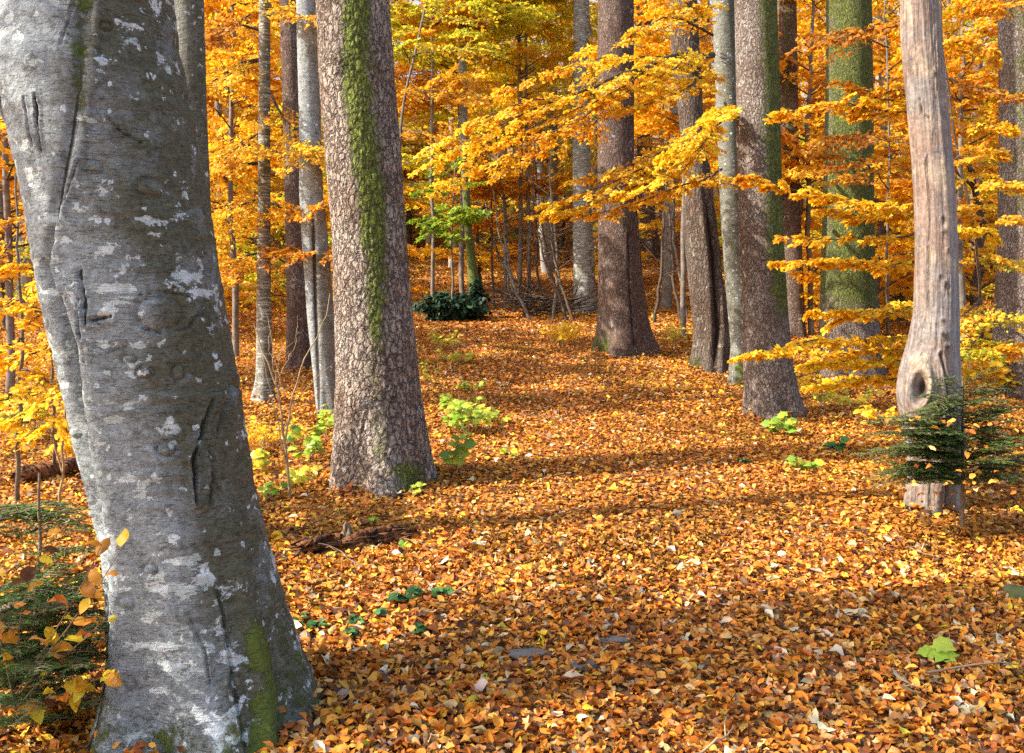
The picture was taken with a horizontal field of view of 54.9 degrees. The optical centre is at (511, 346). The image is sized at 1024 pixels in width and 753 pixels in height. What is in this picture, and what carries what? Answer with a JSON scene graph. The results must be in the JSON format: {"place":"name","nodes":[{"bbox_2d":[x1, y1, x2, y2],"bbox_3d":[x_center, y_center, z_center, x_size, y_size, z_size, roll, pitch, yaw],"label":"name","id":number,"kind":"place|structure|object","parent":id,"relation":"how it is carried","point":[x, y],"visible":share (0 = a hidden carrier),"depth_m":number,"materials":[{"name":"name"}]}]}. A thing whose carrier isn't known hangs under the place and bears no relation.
{"place":"outdoors","nodes":[
{"label":"outdoors","id":0,"kind":"place"},
{"bbox_2d":[0,85,1023,752],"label":"ground","id":1,"kind":"structure","parent":0,"point":[454,523],"depth_m":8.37,"materials":[{"name":"plant"}]},
{"bbox_2d":[0,116,23,297],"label":"beech tree","id":2,"kind":"object","parent":1,"relation":"on","point":[12,196],"visible":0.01,"depth_m":25.74,"materials":[{"name":"orange plant"}]},
{"bbox_2d":[0,117,28,394],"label":"young beech","id":3,"kind":"object","parent":1,"relation":"on","point":[7,173],"visible":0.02,"depth_m":12.97,"materials":[{"name":"orange plant"}]},
{"bbox_2d":[0,240,40,326],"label":"bush","id":4,"kind":"object","parent":1,"relation":"on","point":[2,294],"visible":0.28,"depth_m":20.92,"materials":[{"name":"orange plant"}]},
{"bbox_2d":[15,186,32,298],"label":"bare trunk tree","id":5,"kind":"object","parent":1,"relation":"on","point":[24,279],"visible":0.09,"depth_m":25.85,"materials":[{"name":"wood"}]},
{"bbox_2d":[0,270,63,463],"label":"young beech","id":6,"kind":"object","parent":1,"relation":"on","point":[39,364],"visible":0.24,"depth_m":7.31,"materials":[{"name":"yellow plant"}]},
{"bbox_2d":[0,381,63,441],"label":"beech seedling","id":7,"kind":"object","parent":1,"relation":"on","point":[14,405],"visible":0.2,"depth_m":10.07,"materials":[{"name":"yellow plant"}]},
{"bbox_2d":[0,173,70,503],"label":"young beech","id":8,"kind":"object","parent":1,"relation":"on","point":[45,384],"visible":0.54,"depth_m":6.71,"materials":[{"name":"yellow plant"}]},
{"bbox_2d":[9,455,79,484],"bbox_3d":[-4.018,1.075,8.605,0.221,0.207,0.779,0,0,30],"label":"fallen log","id":9,"kind":"object","parent":1,"relation":"on","point":[46,470],"visible":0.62,"depth_m":8.45,"materials":[{"name":"brown wood"}]},
{"bbox_2d":[31,380,65,501],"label":"bare shrub","id":10,"kind":"object","parent":1,"relation":"on","point":[62,468],"visible":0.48,"depth_m":7.53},
{"bbox_2d":[0,473,112,732],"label":"young fir","id":11,"kind":"object","parent":1,"relation":"on","point":[38,599],"visible":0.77,"depth_m":4.17,"materials":[{"name":"green plant"}]},
{"bbox_2d":[43,431,74,458],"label":"beech seedling","id":12,"kind":"object","parent":1,"relation":"on","point":[68,447],"visible":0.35,"depth_m":9.07,"materials":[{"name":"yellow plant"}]},
{"bbox_2d":[0,528,128,723],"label":"beech seedling","id":13,"kind":"object","parent":1,"relation":"on","point":[77,688],"visible":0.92,"depth_m":3.89,"materials":[{"name":"orange plant"}]},
{"bbox_2d":[0,0,322,752],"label":"old beech","id":14,"kind":"object","parent":1,"relation":"on","point":[204,652],"visible":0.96,"depth_m":4.05,"materials":[{"name":"grey plant"}]},
{"bbox_2d":[174,0,211,216],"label":"beech tree","id":15,"kind":"object","parent":1,"relation":"on","point":[190,17],"visible":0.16,"depth_m":6.59,"materials":[{"name":"grey plant"}]},
{"bbox_2d":[204,0,283,356],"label":"young beech","id":16,"kind":"object","parent":1,"relation":"on","point":[234,54],"visible":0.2,"depth_m":16.45,"materials":[{"name":"orange plant"}]},
{"bbox_2d":[205,0,283,191],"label":"beech tree","id":17,"kind":"object","parent":1,"relation":"on","point":[236,91],"visible":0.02,"depth_m":34.72,"materials":[{"name":"orange plant"}]},
{"bbox_2d":[207,120,284,285],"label":"bush","id":18,"kind":"object","parent":1,"relation":"on","point":[252,264],"visible":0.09,"depth_m":21.34,"materials":[{"name":"orange plant"}]},
{"bbox_2d":[251,440,271,474],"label":"maple seedling","id":19,"kind":"object","parent":1,"relation":"on","point":[260,454],"visible":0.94,"depth_m":8.71,"materials":[{"name":"yellow plant"}]},
{"bbox_2d":[204,0,332,405],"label":"beech tree","id":20,"kind":"object","parent":1,"relation":"on","point":[265,212],"visible":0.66,"depth_m":11.42,"materials":[{"name":"orange plant"}]},
{"bbox_2d":[217,159,332,277],"bbox_3d":[-7.435,-3.491,29.293,4.007,4.262,3.378,0,0,-36],"label":"bush","id":21,"kind":"object","parent":1,"relation":"on","point":[240,239],"visible":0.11,"depth_m":29.33,"materials":[{"name":"orange plant"}]},
{"bbox_2d":[245,416,309,451],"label":"beech seedling","id":22,"kind":"object","parent":1,"relation":"on","point":[258,432],"visible":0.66,"depth_m":9.54,"materials":[{"name":"yellow plant"}]},
{"bbox_2d":[227,184,331,309],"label":"bush","id":23,"kind":"object","parent":1,"relation":"on","point":[252,280],"visible":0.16,"depth_m":24.78,"materials":[{"name":"orange plant"}]},
{"bbox_2d":[253,294,329,498],"bbox_3d":[-1.762,0.415,7.853,0.626,1.686,0.041,0,0,0],"label":"bare shrub","id":24,"kind":"object","parent":1,"relation":"on","point":[285,447],"visible":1,"depth_m":7.85,"materials":[{"name":"wood"}]},
{"bbox_2d":[279,0,311,371],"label":"spruce tree","id":25,"kind":"object","parent":1,"relation":"on","point":[295,296],"visible":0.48,"depth_m":14.78,"materials":[{"name":"brown plant"}]},
{"bbox_2d":[284,463,324,489],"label":"maple seedling","id":26,"kind":"object","parent":1,"relation":"on","point":[297,477],"visible":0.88,"depth_m":8.13,"materials":[{"name":"yellow plant"}]},
{"bbox_2d":[285,422,324,461],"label":"maple seedling","id":27,"kind":"object","parent":1,"relation":"on","point":[312,443],"visible":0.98,"depth_m":9.03,"materials":[{"name":"green plant"}]},
{"bbox_2d":[296,0,335,417],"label":"beech tree","id":28,"kind":"object","parent":1,"relation":"on","point":[317,274],"visible":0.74,"depth_m":11.06,"materials":[{"name":"plant"}]},
{"bbox_2d":[234,21,399,200],"bbox_3d":[-6.848,-8.611,34.060,5.058,12.002,5.948,0,0,-31],"label":"beech tree","id":29,"kind":"object","parent":1,"relation":"on","point":[252,116],"visible":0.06,"depth_m":34.26,"materials":[{"name":"orange plant"}]},
{"bbox_2d":[317,403,333,438],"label":"maple seedling","id":30,"kind":"object","parent":1,"relation":"on","point":[323,414],"visible":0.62,"depth_m":10.17,"materials":[{"name":"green plant"}]},
{"bbox_2d":[286,524,416,556],"bbox_3d":[-1.066,1.324,6.643,0.919,0.204,0.272,0,0,-31],"label":"rotten log","id":31,"kind":"object","parent":1,"relation":"on","point":[362,538],"visible":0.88,"depth_m":6.58,"materials":[{"name":"brown wood"}]},
{"bbox_2d":[205,0,504,234],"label":"beech tree","id":32,"kind":"object","parent":1,"relation":"on","point":[395,21],"visible":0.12,"depth_m":24.77,"materials":[{"name":"orange plant"}]},
{"bbox_2d":[284,185,446,307],"bbox_3d":[-3.217,-1.560,19.378,2.932,3.346,2.707,0,0,42],"label":"bush","id":33,"kind":"object","parent":1,"relation":"on","point":[412,252],"visible":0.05,"depth_m":19.25,"materials":[{"name":"orange plant"}]},
{"bbox_2d":[315,0,438,500],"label":"spruce tree","id":34,"kind":"object","parent":1,"relation":"on","point":[381,446],"visible":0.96,"depth_m":8.06,"materials":[{"name":"brown plant"}]},
{"bbox_2d":[391,0,447,196],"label":"beech tree","id":35,"kind":"object","parent":1,"relation":"on","point":[418,149],"visible":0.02,"depth_m":36.18,"materials":[{"name":"orange plant"}]},
{"bbox_2d":[402,136,458,246],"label":"bush","id":36,"kind":"object","parent":1,"relation":"on","point":[409,229],"visible":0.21,"depth_m":36.98,"materials":[{"name":"orange plant"}]},
{"bbox_2d":[390,0,494,296],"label":"young beech","id":37,"kind":"object","parent":1,"relation":"on","point":[410,101],"visible":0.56,"depth_m":22.99,"materials":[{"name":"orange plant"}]},
{"bbox_2d":[406,124,493,320],"bbox_3d":[-1.375,-2.799,22.522,1.748,4.702,2.266,0,0,41],"label":"young maple","id":38,"kind":"object","parent":1,"relation":"on","point":[460,215],"visible":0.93,"depth_m":22.33,"materials":[{"name":"green plant"}]},
{"bbox_2d":[392,0,509,164],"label":"young beech","id":39,"kind":"object","parent":1,"relation":"on","point":[473,100],"visible":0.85,"depth_m":12.53,"materials":[{"name":"yellow plant"}]},
{"bbox_2d":[412,289,491,321],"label":"ivy bush","id":40,"kind":"object","parent":1,"relation":"on","point":[441,306],"visible":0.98,"depth_m":22.50,"materials":[{"name":"green plant"}]},
{"bbox_2d":[437,431,477,477],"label":"maple seedling","id":41,"kind":"object","parent":1,"relation":"on","point":[461,451],"visible":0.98,"depth_m":8.44,"materials":[{"name":"green plant"}]},
{"bbox_2d":[390,0,529,268],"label":"beech tree","id":42,"kind":"object","parent":1,"relation":"on","point":[453,126],"visible":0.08,"depth_m":32.05,"materials":[{"name":"orange plant"}]},
{"bbox_2d":[442,396,497,433],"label":"seedling","id":43,"kind":"object","parent":1,"relation":"on","point":[458,407],"visible":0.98,"depth_m":10.10,"materials":[{"name":"green plant"}]},
{"bbox_2d":[458,2,492,318],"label":"ivy clad tree","id":44,"kind":"object","parent":1,"relation":"on","point":[475,288],"visible":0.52,"depth_m":23.44,"materials":[{"name":"green plant"}]},
{"bbox_2d":[415,168,535,290],"bbox_3d":[-0.935,-3.341,28.810,3.602,4.136,3.901,0,0,14],"label":"bush","id":45,"kind":"object","parent":1,"relation":"on","point":[480,258],"visible":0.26,"depth_m":28.69,"materials":[{"name":"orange plant"}]},
{"bbox_2d":[398,5,561,194],"bbox_3d":[-1.180,-11.091,35.944,6.464,15.873,7.193,-1,-1,-6],"label":"beech tree","id":46,"kind":"object","parent":1,"relation":"on","point":[418,115],"visible":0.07,"depth_m":35.31,"materials":[{"name":"orange plant"}]},
{"bbox_2d":[392,0,571,294],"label":"young beech","id":47,"kind":"object","parent":1,"relation":"on","point":[513,16],"visible":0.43,"depth_m":24.11,"materials":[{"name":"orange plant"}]},
{"bbox_2d":[416,81,572,307],"bbox_3d":[-0.199,-3.954,26.337,4.747,6.106,3.805,0,0,-27],"label":"young beech","id":48,"kind":"object","parent":1,"relation":"on","point":[499,185],"visible":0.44,"depth_m":25.93,"materials":[{"name":"orange plant"}]},
{"bbox_2d":[458,161,546,258],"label":"bush","id":49,"kind":"object","parent":1,"relation":"on","point":[488,237],"visible":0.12,"depth_m":34.35,"materials":[{"name":"orange plant"}]},
{"bbox_2d":[481,151,533,311],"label":"bare sapling","id":50,"kind":"object","parent":1,"relation":"on","point":[508,259],"visible":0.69,"depth_m":25.39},
{"bbox_2d":[419,0,597,305],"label":"young beech","id":51,"kind":"object","parent":1,"relation":"on","point":[541,63],"visible":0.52,"depth_m":26.03,"materials":[{"name":"orange plant"}]},
{"bbox_2d":[471,189,546,319],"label":"bare sapling","id":52,"kind":"object","parent":1,"relation":"on","point":[515,290],"visible":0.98,"depth_m":23.37,"materials":[{"name":"wood"}]},
{"bbox_2d":[510,142,547,314],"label":"bare sapling","id":53,"kind":"object","parent":1,"relation":"on","point":[529,257],"visible":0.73,"depth_m":24.64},
{"bbox_2d":[419,3,649,273],"bbox_3d":[0.938,-10.404,32.033,6.772,16.762,6.592,0,0,30],"label":"beech tree","id":54,"kind":"object","parent":1,"relation":"on","point":[539,167],"visible":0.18,"depth_m":31.96,"materials":[{"name":"orange plant"}]},
{"bbox_2d":[520,0,552,289],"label":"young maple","id":55,"kind":"object","parent":1,"relation":"on","point":[528,166],"visible":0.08,"depth_m":25.96,"materials":[{"name":"grey plant"}]},
{"bbox_2d":[483,265,597,315],"bbox_3d":[0.752,-1.388,24.253,3.973,1.359,2.857,0,0,40],"label":"brush pile","id":56,"kind":"object","parent":1,"relation":"on","point":[533,300],"visible":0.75,"depth_m":24.13,"materials":[{"name":"wood"}]},
{"bbox_2d":[489,7,597,240],"bbox_3d":[1.927,-11.165,38.344,6.200,14.759,6.338,0,0,-13],"label":"beech tree","id":57,"kind":"object","parent":1,"relation":"on","point":[559,132],"visible":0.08,"depth_m":38.29,"materials":[{"name":"orange plant"}]},
{"bbox_2d":[546,11,557,269],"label":"bare trunk tree","id":58,"kind":"object","parent":1,"relation":"on","point":[554,168],"visible":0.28,"depth_m":32.82,"materials":[{"name":"wood"}]},
{"bbox_2d":[525,189,583,320],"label":"bare sapling","id":59,"kind":"object","parent":1,"relation":"on","point":[556,289],"visible":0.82,"depth_m":22.81,"materials":[{"name":"wood"}]},
{"bbox_2d":[518,149,596,319],"bbox_3d":[1.098,-2.716,23.192,1.935,4.386,0.970,0,0,0],"label":"bare sapling","id":60,"kind":"object","parent":1,"relation":"on","point":[557,281],"visible":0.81,"depth_m":23.06,"materials":[{"name":"wood"}]},
{"bbox_2d":[525,201,593,322],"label":"bare sapling","id":61,"kind":"object","parent":1,"relation":"on","point":[564,294],"visible":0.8,"depth_m":22.56,"materials":[{"name":"wood"}]},
{"bbox_2d":[539,321,586,346],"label":"beech seedling","id":62,"kind":"object","parent":1,"relation":"on","point":[564,328],"visible":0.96,"depth_m":17.88,"materials":[{"name":"orange plant"}]},
{"bbox_2d":[407,0,742,387],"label":"beech tree","id":63,"kind":"object","parent":1,"relation":"on","point":[723,114],"visible":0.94,"depth_m":11.08,"materials":[{"name":"yellow plant"}]},
{"bbox_2d":[528,0,638,252],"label":"beech tree","id":64,"kind":"object","parent":1,"relation":"on","point":[594,116],"visible":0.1,"depth_m":35.42,"materials":[{"name":"orange plant"}]},
{"bbox_2d":[573,0,597,313],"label":"beech tree","id":65,"kind":"object","parent":1,"relation":"on","point":[583,265],"visible":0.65,"depth_m":24.61,"materials":[{"name":"grey plant"}]},
{"bbox_2d":[571,209,655,275],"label":"bush","id":66,"kind":"object","parent":1,"relation":"on","point":[648,227],"visible":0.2,"depth_m":29.86,"materials":[{"name":"orange plant"}]},
{"bbox_2d":[591,0,663,358],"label":"spruce tree","id":67,"kind":"object","parent":1,"relation":"on","point":[623,328],"visible":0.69,"depth_m":16.81,"materials":[{"name":"brown plant"}]},
{"bbox_2d":[572,0,713,246],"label":"beech tree","id":68,"kind":"object","parent":1,"relation":"on","point":[663,142],"visible":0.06,"depth_m":36.24,"materials":[{"name":"orange plant"}]},
{"bbox_2d":[636,0,660,258],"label":"spruce tree","id":69,"kind":"object","parent":1,"relation":"on","point":[652,246],"visible":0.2,"depth_m":34.48,"materials":[{"name":"brown plant"}]},
{"bbox_2d":[639,169,680,322],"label":"bare sapling","id":70,"kind":"object","parent":1,"relation":"on","point":[658,290],"visible":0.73,"depth_m":22.43,"materials":[{"name":"wood"}]},
{"bbox_2d":[639,181,680,319],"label":"bare sapling","id":71,"kind":"object","parent":1,"relation":"on","point":[672,278],"visible":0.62,"depth_m":23.01,"materials":[{"name":"wood"}]},
{"bbox_2d":[660,75,677,308],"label":"bare trunk tree","id":72,"kind":"object","parent":1,"relation":"on","point":[666,295],"visible":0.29,"depth_m":25.87,"materials":[{"name":"wood"}]},
{"bbox_2d":[634,1,720,237],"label":"beech tree","id":73,"kind":"object","parent":1,"relation":"on","point":[716,204],"visible":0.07,"depth_m":27.52,"materials":[{"name":"orange plant"}]},
{"bbox_2d":[568,0,822,337],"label":"young beech","id":74,"kind":"object","parent":1,"relation":"on","point":[669,121],"visible":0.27,"depth_m":19.15,"materials":[{"name":"orange plant"}]},
{"bbox_2d":[669,0,729,374],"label":"spruce tree","id":75,"kind":"object","parent":1,"relation":"on","point":[710,350],"visible":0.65,"depth_m":15.01,"materials":[{"name":"brown plant"}]},
{"bbox_2d":[734,0,807,420],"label":"spruce tree","id":76,"kind":"object","parent":1,"relation":"on","point":[770,389],"visible":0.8,"depth_m":11.15,"materials":[{"name":"brown plant"}]},
{"bbox_2d":[760,411,801,436],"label":"maple seedling","id":77,"kind":"object","parent":1,"relation":"on","point":[788,426],"visible":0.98,"depth_m":10.07,"materials":[{"name":"green plant"}]},
{"bbox_2d":[778,0,806,338],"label":"spruce tree","id":78,"kind":"object","parent":1,"relation":"on","point":[787,17],"visible":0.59,"depth_m":18.80,"materials":[{"name":"brown plant"}]},
{"bbox_2d":[719,117,885,286],"bbox_3d":[6.461,-2.584,22.677,4.457,4.760,4.091,0,0,-28],"label":"bush","id":79,"kind":"object","parent":1,"relation":"on","point":[817,183],"visible":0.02,"depth_m":22.32,"materials":[{"name":"orange plant"}]},
{"bbox_2d":[785,455,825,470],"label":"maple seedling","id":80,"kind":"object","parent":1,"relation":"on","point":[798,461],"visible":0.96,"depth_m":8.70,"materials":[{"name":"green plant"}]},
{"bbox_2d":[709,0,910,335],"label":"young beech","id":81,"kind":"object","parent":1,"relation":"on","point":[807,169],"visible":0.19,"depth_m":18.65,"materials":[{"name":"orange plant"}]},
{"bbox_2d":[702,0,963,201],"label":"beech tree","id":82,"kind":"object","parent":1,"relation":"on","point":[877,5],"visible":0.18,"depth_m":22.66,"materials":[{"name":"orange plant"}]},
{"bbox_2d":[811,386,882,410],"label":"maple seedling","id":83,"kind":"object","parent":1,"relation":"on","point":[843,398],"visible":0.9,"depth_m":11.51,"materials":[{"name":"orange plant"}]},
{"bbox_2d":[814,0,886,379],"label":"spruce tree","id":84,"kind":"object","parent":1,"relation":"on","point":[850,289],"visible":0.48,"depth_m":13.94,"materials":[{"name":"green plant"}]},
{"bbox_2d":[797,0,904,247],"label":"beech tree","id":85,"kind":"object","parent":1,"relation":"on","point":[820,27],"visible":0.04,"depth_m":28.00,"materials":[{"name":"orange plant"}]},
{"bbox_2d":[801,190,912,309],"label":"bush","id":86,"kind":"object","parent":1,"relation":"on","point":[814,251],"visible":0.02,"depth_m":21.20,"materials":[{"name":"orange plant"}]},
{"bbox_2d":[727,19,1013,393],"bbox_3d":[3.193,-1.562,8.409,3.694,5.278,1.379,0,0,-33],"label":"young beech","id":87,"kind":"object","parent":1,"relation":"on","point":[858,113],"visible":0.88,"depth_m":8.34,"materials":[{"name":"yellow plant"}]},
{"bbox_2d":[853,398,899,429],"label":"beech seedling","id":88,"kind":"object","parent":1,"relation":"on","point":[868,411],"visible":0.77,"depth_m":10.57,"materials":[{"name":"yellow plant"}]},
{"bbox_2d":[785,0,977,370],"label":"young beech","id":89,"kind":"object","parent":1,"relation":"on","point":[857,137],"visible":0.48,"depth_m":12.28,"materials":[{"name":"orange plant"}]},
{"bbox_2d":[877,1,893,295],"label":"bare trunk tree","id":90,"kind":"object","parent":1,"relation":"on","point":[882,127],"visible":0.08,"depth_m":27.84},
{"bbox_2d":[786,97,996,308],"bbox_3d":[6.597,-2.121,18.844,3.596,4.818,3.894,0,0,-38],"label":"bush","id":91,"kind":"object","parent":1,"relation":"on","point":[807,276],"visible":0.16,"depth_m":18.58,"materials":[{"name":"orange plant"}]},
{"bbox_2d":[815,0,998,352],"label":"young beech","id":92,"kind":"object","parent":1,"relation":"on","point":[904,186],"visible":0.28,"depth_m":15.96,"materials":[{"name":"orange plant"}]},
{"bbox_2d":[896,0,965,515],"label":"dead snag","id":93,"kind":"object","parent":1,"relation":"on","point":[932,347],"visible":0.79,"depth_m":7.53,"materials":[{"name":"brown wood"}]},
{"bbox_2d":[875,172,992,322],"bbox_3d":[8.640,-2.097,22.438,3.735,3.745,4.045,0,0,15],"label":"bush","id":94,"kind":"object","parent":1,"relation":"on","point":[900,297],"visible":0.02,"depth_m":22.04,"materials":[{"name":"orange plant"}]},
{"bbox_2d":[846,365,1023,532],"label":"young fir","id":95,"kind":"object","parent":1,"relation":"on","point":[938,440],"visible":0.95,"depth_m":6.86,"materials":[{"name":"green plant"}]},
{"bbox_2d":[915,633,958,661],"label":"maple seedling","id":96,"kind":"object","parent":1,"relation":"on","point":[941,648],"visible":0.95,"depth_m":4.83,"materials":[{"name":"green plant"}]},
{"bbox_2d":[876,107,998,333],"bbox_3d":[8.884,-2.195,19.646,3.727,4.740,4.036,0,0,-38],"label":"bush","id":97,"kind":"object","parent":1,"relation":"on","point":[973,287],"visible":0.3,"depth_m":19.41,"materials":[{"name":"orange plant"}]},
{"bbox_2d":[897,0,998,232],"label":"beech tree","id":98,"kind":"object","parent":1,"relation":"on","point":[950,8],"visible":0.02,"depth_m":25.80,"materials":[{"name":"orange plant"}]},
{"bbox_2d":[902,0,1023,372],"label":"young beech","id":99,"kind":"object","parent":1,"relation":"on","point":[979,319],"visible":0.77,"depth_m":9.58,"materials":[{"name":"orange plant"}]},
{"bbox_2d":[942,10,998,212],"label":"beech tree","id":100,"kind":"object","parent":1,"relation":"on","point":[947,23],"visible":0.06,"depth_m":28.92,"materials":[{"name":"orange plant"}]},
{"bbox_2d":[963,128,997,299],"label":"bush","id":101,"kind":"object","parent":1,"relation":"on","point":[988,243],"visible":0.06,"depth_m":25.30,"materials":[{"name":"orange plant"}]},
{"bbox_2d":[961,348,1022,396],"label":"beech seedling","id":102,"kind":"object","parent":1,"relation":"on","point":[999,376],"visible":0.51,"depth_m":11.98,"materials":[{"name":"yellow plant"}]},
{"bbox_2d":[990,0,1023,401],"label":"spruce tree","id":103,"kind":"object","parent":1,"relation":"on","point":[1009,293],"visible":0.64,"depth_m":12.02,"materials":[{"name":"brown plant"}]},
{"bbox_2d":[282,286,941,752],"bbox_3d":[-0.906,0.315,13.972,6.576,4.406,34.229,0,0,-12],"label":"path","id":104,"kind":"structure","parent":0,"point":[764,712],"depth_m":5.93,"materials":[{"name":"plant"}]},
{"bbox_2d":[507,647,552,660],"bbox_3d":[0.091,1.536,4.925,0.235,0.045,0.152,0,0,0],"label":"stone","id":105,"kind":"object","parent":104,"relation":"on","point":[513,653],"visible":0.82,"depth_m":4.89,"materials":[{"name":"stone"}]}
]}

